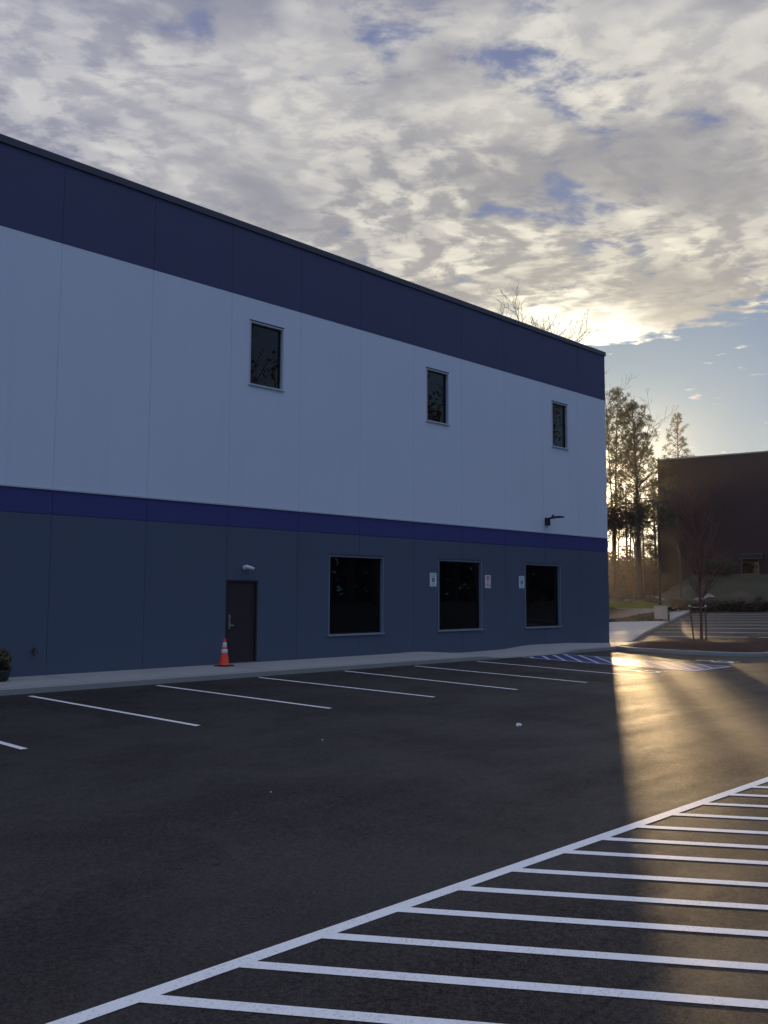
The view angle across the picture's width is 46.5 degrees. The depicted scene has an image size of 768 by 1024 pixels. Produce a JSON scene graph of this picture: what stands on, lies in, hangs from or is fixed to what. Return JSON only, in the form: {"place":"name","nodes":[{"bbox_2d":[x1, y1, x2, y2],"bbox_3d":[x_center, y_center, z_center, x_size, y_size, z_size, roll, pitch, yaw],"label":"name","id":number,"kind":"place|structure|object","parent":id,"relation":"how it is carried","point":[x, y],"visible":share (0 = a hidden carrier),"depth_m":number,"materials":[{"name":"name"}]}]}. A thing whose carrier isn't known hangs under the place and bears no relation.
{"place":"outdoors","nodes":[
{"label":"outdoors","id":0,"kind":"place"},
{"bbox_2d":[0,643,608,687],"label":"building pavement","id":1,"kind":"structure","parent":0,"point":[536,649],"depth_m":23.34,"materials":[{"name":"concrete"}]},
{"bbox_2d":[0,648,12,681],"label":"potted plant","id":2,"kind":"object","parent":1,"relation":"on","point":[5,661],"visible":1,"depth_m":18.75,"materials":[{"name":"green plant"}]},
{"bbox_2d":[214,638,233,666],"bbox_3d":[-4.124,3.625,23.081,0.380,0.710,0.380,-2,-6,25],"label":"traffic cone","id":3,"kind":"object","parent":1,"relation":"on","point":[224,660],"visible":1,"depth_m":22.99,"materials":[{"name":"orange plastic"}]},
{"bbox_2d":[0,609,767,1023],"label":"parking lot asphalt","id":4,"kind":"structure","parent":0,"point":[138,853],"depth_m":7.99,"materials":[{"name":"black asphalt"}]},
{"bbox_2d":[0,646,616,695],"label":"building curb","id":5,"kind":"structure","parent":4,"relation":"on","point":[96,685],"depth_m":21.26,"materials":[{"name":"concrete"}]},
{"bbox_2d":[0,661,645,748],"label":"bay lines","id":6,"kind":"object","parent":4,"relation":"on","point":[11,745],"visible":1,"depth_m":18.04,"materials":[{"name":"white paint"}]},
{"bbox_2d":[46,777,767,1023],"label":"hatch lines","id":7,"kind":"object","parent":4,"relation":"on","point":[152,995],"visible":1,"depth_m":5.48,"materials":[{"name":"white paint"}]},
{"bbox_2d":[528,654,724,670],"bbox_3d":[7.336,4.641,27.680,2.200,0.074,5.750,5,-7,-45],"label":"access aisle paint","id":8,"kind":"object","parent":4,"relation":"on","point":[567,658],"visible":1,"depth_m":27.44,"materials":[{"name":"blue paint"}]},
{"bbox_2d":[524,654,732,670],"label":"access aisle lines","id":9,"kind":"object","parent":4,"relation":"on","point":[634,661],"visible":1,"depth_m":27.30,"materials":[{"name":"blue paint"}]},
{"bbox_2d":[630,660,736,672],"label":"accessible bay symbols","id":10,"kind":"object","parent":4,"relation":"on","point":[666,671],"visible":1,"depth_m":24.69,"materials":[{"name":"white paint"}]},
{"bbox_2d":[614,644,767,656],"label":"island curb","id":11,"kind":"structure","parent":4,"relation":"on","point":[709,653],"depth_m":31.21,"materials":[{"name":"concrete"}]},
{"bbox_2d":[623,637,767,651],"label":"island mulch","id":12,"kind":"object","parent":11,"relation":"in","point":[752,644],"visible":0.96,"depth_m":32.23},
{"bbox_2d":[688,603,694,639],"bbox_3d":[11.525,4.174,33.142,0.408,1.556,0.073,0,-5,3],"label":"tree stake","id":13,"kind":"object","parent":12,"relation":"on","point":[689,605],"visible":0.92,"depth_m":33.13,"materials":[{"name":"brown wood"}]},
{"bbox_2d":[669,482,736,639],"bbox_3d":[11.939,1.796,33.507,2.440,6.222,3.123,-2,-6,19],"label":"young maple","id":14,"kind":"object","parent":12,"relation":"on","point":[701,514],"visible":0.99,"depth_m":33.33,"materials":[{"name":"orange plant"}]},
{"bbox_2d":[702,604,706,639],"bbox_3d":[11.889,4.181,33.148,0.188,1.550,0.072,0,-5,7],"label":"tree stake","id":15,"kind":"object","parent":12,"relation":"on","point":[705,623],"visible":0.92,"depth_m":33.12,"materials":[{"name":"brown wood"}]},
{"bbox_2d":[628,609,767,641],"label":"curb","id":16,"kind":"structure","parent":4,"relation":"on","point":[645,632],"depth_m":47.41,"materials":[{"name":"concrete"}]},
{"bbox_2d":[669,598,767,611],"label":"hedge","id":17,"kind":"object","parent":4,"relation":"on","point":[739,604],"visible":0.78,"depth_m":61.03,"materials":[{"name":"green plant"}]},
{"bbox_2d":[679,614,767,637],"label":"bay lines","id":18,"kind":"object","parent":4,"relation":"on","point":[733,628],"visible":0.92,"depth_m":44.58,"materials":[{"name":"white paint"}]},
{"bbox_2d":[0,0,767,564],"label":"sky","id":19,"kind":"structure","parent":0,"point":[607,158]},
{"bbox_2d":[579,642,637,645],"bbox_3d":[9.407,5.279,35.924,4.500,0.109,2.450,5,-7,-45],"label":"corner apron","id":20,"kind":"object","parent":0,"point":[616,643],"visible":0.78,"depth_m":35.44,"materials":[{"name":"concrete"}]},
{"bbox_2d":[609,610,687,642],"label":"corner pavement","id":21,"kind":"structure","parent":0,"point":[622,631],"depth_m":44.61,"materials":[{"name":"concrete"}]},
{"bbox_2d":[609,573,767,610],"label":"lawn","id":22,"kind":"structure","parent":0,"point":[747,586],"depth_m":70.72,"materials":[{"name":"green plant"}]},
{"bbox_2d":[497,280,585,339],"bbox_3d":[11.548,-4.543,64.148,10.706,23.061,10.421,5,-7,-45],"label":"bare tree","id":23,"kind":"object","parent":22,"relation":"on","point":[528,313],"visible":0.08,"depth_m":63.42,"materials":[{"name":"brown plant"}]},
{"bbox_2d":[608,569,626,594],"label":"shrub","id":24,"kind":"object","parent":22,"relation":"on","point":[611,585],"visible":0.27,"depth_m":84.60,"materials":[{"name":"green plant"}]},
{"bbox_2d":[608,531,630,597],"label":"oak tree","id":25,"kind":"object","parent":22,"relation":"on","point":[611,557],"visible":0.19,"depth_m":81.44,"materials":[{"name":"green plant"}]},
{"bbox_2d":[608,565,635,595],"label":"shrub","id":26,"kind":"object","parent":22,"relation":"on","point":[627,585],"visible":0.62,"depth_m":86.49,"materials":[{"name":"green plant"}]},
{"bbox_2d":[605,375,638,593],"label":"bare tree","id":27,"kind":"object","parent":22,"relation":"on","point":[610,469],"visible":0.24,"depth_m":97.10,"materials":[{"name":"brown plant"}]},
{"bbox_2d":[609,451,645,592],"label":"pine tree","id":28,"kind":"object","parent":22,"relation":"on","point":[625,505],"visible":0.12,"depth_m":94.01,"materials":[{"name":"green plant"}]},
{"bbox_2d":[607,493,655,592],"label":"oak tree","id":29,"kind":"object","parent":22,"relation":"on","point":[621,519],"visible":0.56,"depth_m":78.14,"materials":[{"name":"green plant"}]},
{"bbox_2d":[605,386,663,591],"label":"pine tree","id":30,"kind":"object","parent":22,"relation":"on","point":[617,393],"visible":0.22,"depth_m":82.44,"materials":[{"name":"green plant"}]},
{"bbox_2d":[617,541,653,595],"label":"oak tree","id":31,"kind":"object","parent":22,"relation":"on","point":[628,563],"visible":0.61,"depth_m":86.76,"materials":[{"name":"green plant"}]},
{"bbox_2d":[620,567,650,595],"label":"shrub","id":32,"kind":"object","parent":22,"relation":"on","point":[634,580],"visible":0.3,"depth_m":88.15,"materials":[{"name":"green plant"}]},
{"bbox_2d":[626,502,645,599],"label":"young tree","id":33,"kind":"object","parent":22,"relation":"on","point":[636,549],"visible":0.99,"depth_m":72.98,"materials":[{"name":"brown plant"}]},
{"bbox_2d":[608,491,666,571],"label":"oak tree","id":34,"kind":"object","parent":22,"relation":"on","point":[631,501],"visible":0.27,"depth_m":79.69,"materials":[{"name":"green plant"}]},
{"bbox_2d":[609,602,665,607],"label":"grass","id":35,"kind":"structure","parent":22,"relation":"on","point":[630,605],"depth_m":54.96,"materials":[{"name":"green plant"}]},
{"bbox_2d":[626,485,651,599],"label":"young tree","id":36,"kind":"object","parent":22,"relation":"on","point":[642,537],"visible":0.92,"depth_m":74.08,"materials":[{"name":"brown plant"}]},
{"bbox_2d":[608,548,672,594],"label":"distant wood","id":37,"kind":"object","parent":22,"relation":"on","point":[663,589],"visible":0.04,"depth_m":107.10,"materials":[{"name":"brown plant"}]},
{"bbox_2d":[628,564,661,595],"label":"shrub","id":38,"kind":"object","parent":22,"relation":"on","point":[649,589],"visible":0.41,"depth_m":89.72,"materials":[{"name":"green plant"}]},
{"bbox_2d":[606,397,685,598],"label":"pine tree","id":39,"kind":"object","parent":22,"relation":"on","point":[645,436],"visible":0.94,"depth_m":77.14,"materials":[{"name":"green plant"}]},
{"bbox_2d":[633,480,658,594],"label":"pine tree","id":40,"kind":"object","parent":22,"relation":"on","point":[654,493],"visible":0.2,"depth_m":93.49,"materials":[{"name":"green plant"}]},
{"bbox_2d":[619,389,677,574],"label":"bare tree","id":41,"kind":"object","parent":22,"relation":"on","point":[648,456],"visible":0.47,"depth_m":99.09,"materials":[{"name":"brown plant"}]},
{"bbox_2d":[641,535,657,595],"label":"oak tree","id":42,"kind":"object","parent":22,"relation":"on","point":[651,568],"visible":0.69,"depth_m":88.20,"materials":[{"name":"green plant"}]},
{"bbox_2d":[644,597,662,603],"bbox_3d":[18.257,6.072,60.516,1.224,0.726,1.232,0,-5,-1],"label":"shrub","id":43,"kind":"object","parent":22,"relation":"on","point":[653,600],"visible":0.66,"depth_m":60.27,"materials":[{"name":"green plant"}]},
{"bbox_2d":[647,500,667,605],"bbox_3d":[17.659,2.650,57.344,1.320,6.850,0.340,-1,-5,17],"label":"light pole","id":44,"kind":"object","parent":22,"relation":"on","point":[659,573],"visible":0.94,"depth_m":57.29,"materials":[{"name":"black metal"}]},
{"bbox_2d":[661,412,693,457],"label":"pine tree","id":45,"kind":"object","parent":22,"relation":"on","point":[682,439],"visible":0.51,"depth_m":113.26,"materials":[{"name":"green plant"}]},
{"bbox_2d":[670,599,688,610],"bbox_3d":[20.042,6.245,60.467,1.350,0.900,1.316,5,-7,-45],"label":"shrub","id":46,"kind":"object","parent":22,"relation":"on","point":[681,604],"visible":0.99,"depth_m":60.24,"materials":[{"name":"green plant"}]},
{"bbox_2d":[670,516,688,597],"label":"bare tree","id":47,"kind":"object","parent":22,"relation":"on","point":[680,577],"visible":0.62,"depth_m":68.99,"materials":[{"name":"brown plant"}]},
{"bbox_2d":[700,558,720,573],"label":"shrub","id":48,"kind":"object","parent":22,"relation":"on","point":[708,559],"visible":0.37,"depth_m":80.07,"materials":[{"name":"green plant"}]},
{"bbox_2d":[656,451,767,586],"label":"dark building","id":49,"kind":"structure","parent":22,"relation":"on","point":[738,482],"depth_m":83.14,"materials":[{"name":"brick"}]},
{"bbox_2d":[741,559,758,573],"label":"door","id":50,"kind":"structure","parent":49,"relation":"in","point":[747,567],"depth_m":81.38,"materials":[{"name":"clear glass"}]},
{"bbox_2d":[704,596,719,600],"bbox_3d":[23.782,6.532,64.946,1.430,0.870,1.401,5,-7,-45],"label":"shrub","id":51,"kind":"object","parent":22,"relation":"on","point":[709,598],"visible":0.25,"depth_m":64.81,"materials":[{"name":"green plant"}]},
{"bbox_2d":[707,554,737,575],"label":"shrub","id":52,"kind":"object","parent":22,"relation":"on","point":[724,573],"visible":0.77,"depth_m":78.18,"materials":[{"name":"green plant"}]},
{"bbox_2d":[752,596,763,600],"bbox_3d":[27.012,6.435,64.282,0.976,0.823,0.930,5,-7,-45],"label":"shrub","id":53,"kind":"object","parent":22,"relation":"on","point":[757,598],"visible":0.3,"depth_m":64.17,"materials":[{"name":"green plant"}]},
{"bbox_3d":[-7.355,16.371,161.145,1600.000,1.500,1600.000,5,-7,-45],"label":"ground","id":54,"kind":"structure","parent":0,"visible":0},
{"bbox_2d":[0,134,609,676],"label":"warehouse building","id":55,"kind":"structure","parent":54,"relation":"on","point":[200,406],"depth_m":24.95,"materials":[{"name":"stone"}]},
{"bbox_2d":[227,582,254,662],"bbox_3d":[-3.871,2.982,24.196,0.929,2.162,0.133,5,-7,-45],"label":"door","id":56,"kind":"structure","parent":55,"relation":"in","point":[241,595],"depth_m":24.22,"materials":[{"name":"paint"}]},
{"bbox_2d":[243,565,254,569],"bbox_3d":[-3.691,1.511,24.345,0.310,0.149,0.167,3,-6,-29],"label":"wall light","id":57,"kind":"object","parent":55,"relation":"attached to","point":[245,567],"visible":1,"depth_m":24.29,"materials":[{"name":"white plastic"}]},
{"bbox_2d":[248,319,283,391],"bbox_3d":[-3.357,-4.428,25.377,1.243,1.875,0.170,5,-7,-45],"label":"window","id":58,"kind":"structure","parent":55,"relation":"in","point":[266,347],"depth_m":25.46,"materials":[{"name":"glass"}]},
{"bbox_2d":[328,554,384,635],"bbox_3d":[-0.864,2.534,27.276,2.334,2.438,0.190,5,-7,-45],"label":"window","id":59,"kind":"structure","parent":55,"relation":"in","point":[356,582],"depth_m":27.37,"materials":[{"name":"black glass"}]},
{"bbox_2d":[430,573,436,586],"bbox_3d":[1.640,2.254,29.727,0.325,0.455,0.011,5,-7,-45],"label":"parking sign","id":60,"kind":"object","parent":55,"relation":"attached to","point":[433,579],"visible":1,"depth_m":29.73,"materials":[{"name":"white metal"}]},
{"bbox_2d":[426,367,449,425],"bbox_3d":[1.800,-3.934,30.487,1.179,1.870,0.170,5,-7,-45],"label":"window","id":61,"kind":"structure","parent":55,"relation":"in","point":[437,381],"depth_m":30.60,"materials":[{"name":"glass"}]},
{"bbox_2d":[438,558,483,631],"bbox_3d":[2.604,2.853,30.713,2.358,2.446,0.190,5,-7,-45],"label":"window","id":62,"kind":"structure","parent":55,"relation":"in","point":[459,580],"depth_m":30.81,"materials":[{"name":"black glass"}]},
{"bbox_2d":[485,575,490,587],"bbox_3d":[3.698,2.475,31.764,0.315,0.460,0.011,5,-7,-45],"label":"no parking sign","id":63,"kind":"object","parent":55,"relation":"attached to","point":[487,581],"visible":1,"depth_m":31.77,"materials":[{"name":"white metal"}]},
{"bbox_2d":[519,576,523,587],"bbox_3d":[5.116,2.603,33.170,0.325,0.455,0.011,5,-7,-45],"label":"parking sign","id":64,"kind":"object","parent":55,"relation":"attached to","point":[521,581],"visible":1,"depth_m":33.16,"materials":[{"name":"white metal"}]},
{"bbox_2d":[525,562,561,628],"bbox_3d":[6.049,3.190,34.126,2.370,2.453,0.190,5,-7,-45],"label":"window","id":65,"kind":"structure","parent":55,"relation":"in","point":[542,580],"depth_m":34.26,"materials":[{"name":"black glass"}]},
{"bbox_2d":[545,515,563,525],"bbox_3d":[6.543,0.298,34.297,0.300,0.400,0.720,5,-7,-45],"label":"wall floodlight","id":66,"kind":"object","parent":55,"relation":"attached to","point":[547,521],"depth_m":34.40,"materials":[{"name":"black metal"}]},
{"bbox_2d":[551,400,568,449],"bbox_3d":[6.981,-3.449,35.621,1.140,1.860,0.170,5,-7,-45],"label":"window","id":67,"kind":"structure","parent":55,"relation":"in","point":[559,410],"depth_m":35.76,"materials":[{"name":"glass"}]},
{"bbox_2d":[523,309,607,398],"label":"bare tree","id":68,"kind":"object","parent":54,"relation":"on","point":[580,326],"visible":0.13,"depth_m":66.41,"materials":[{"name":"brown plant"}]},
{"bbox_2d":[609,608,653,618],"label":"retaining wall","id":69,"kind":"structure","parent":54,"relation":"on","point":[614,613],"depth_m":52.58,"materials":[{"name":"concrete"}]},
{"bbox_2d":[654,606,667,619],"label":"concrete pier","id":70,"kind":"structure","parent":54,"relation":"on","point":[660,612],"depth_m":50.18,"materials":[{"name":"grey concrete"}]},
{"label":"planting soil","id":71,"kind":"structure","parent":0,"visible":0},
{"bbox_2d":[609,612,669,621],"bbox_3d":[14.265,5.969,50.569,3.833,0.825,2.323,-1,-5,14],"label":"ground cover","id":72,"kind":"object","parent":71,"relation":"on","point":[644,617],"visible":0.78,"depth_m":50.45,"materials":[{"name":"brown plant"}]}
]}

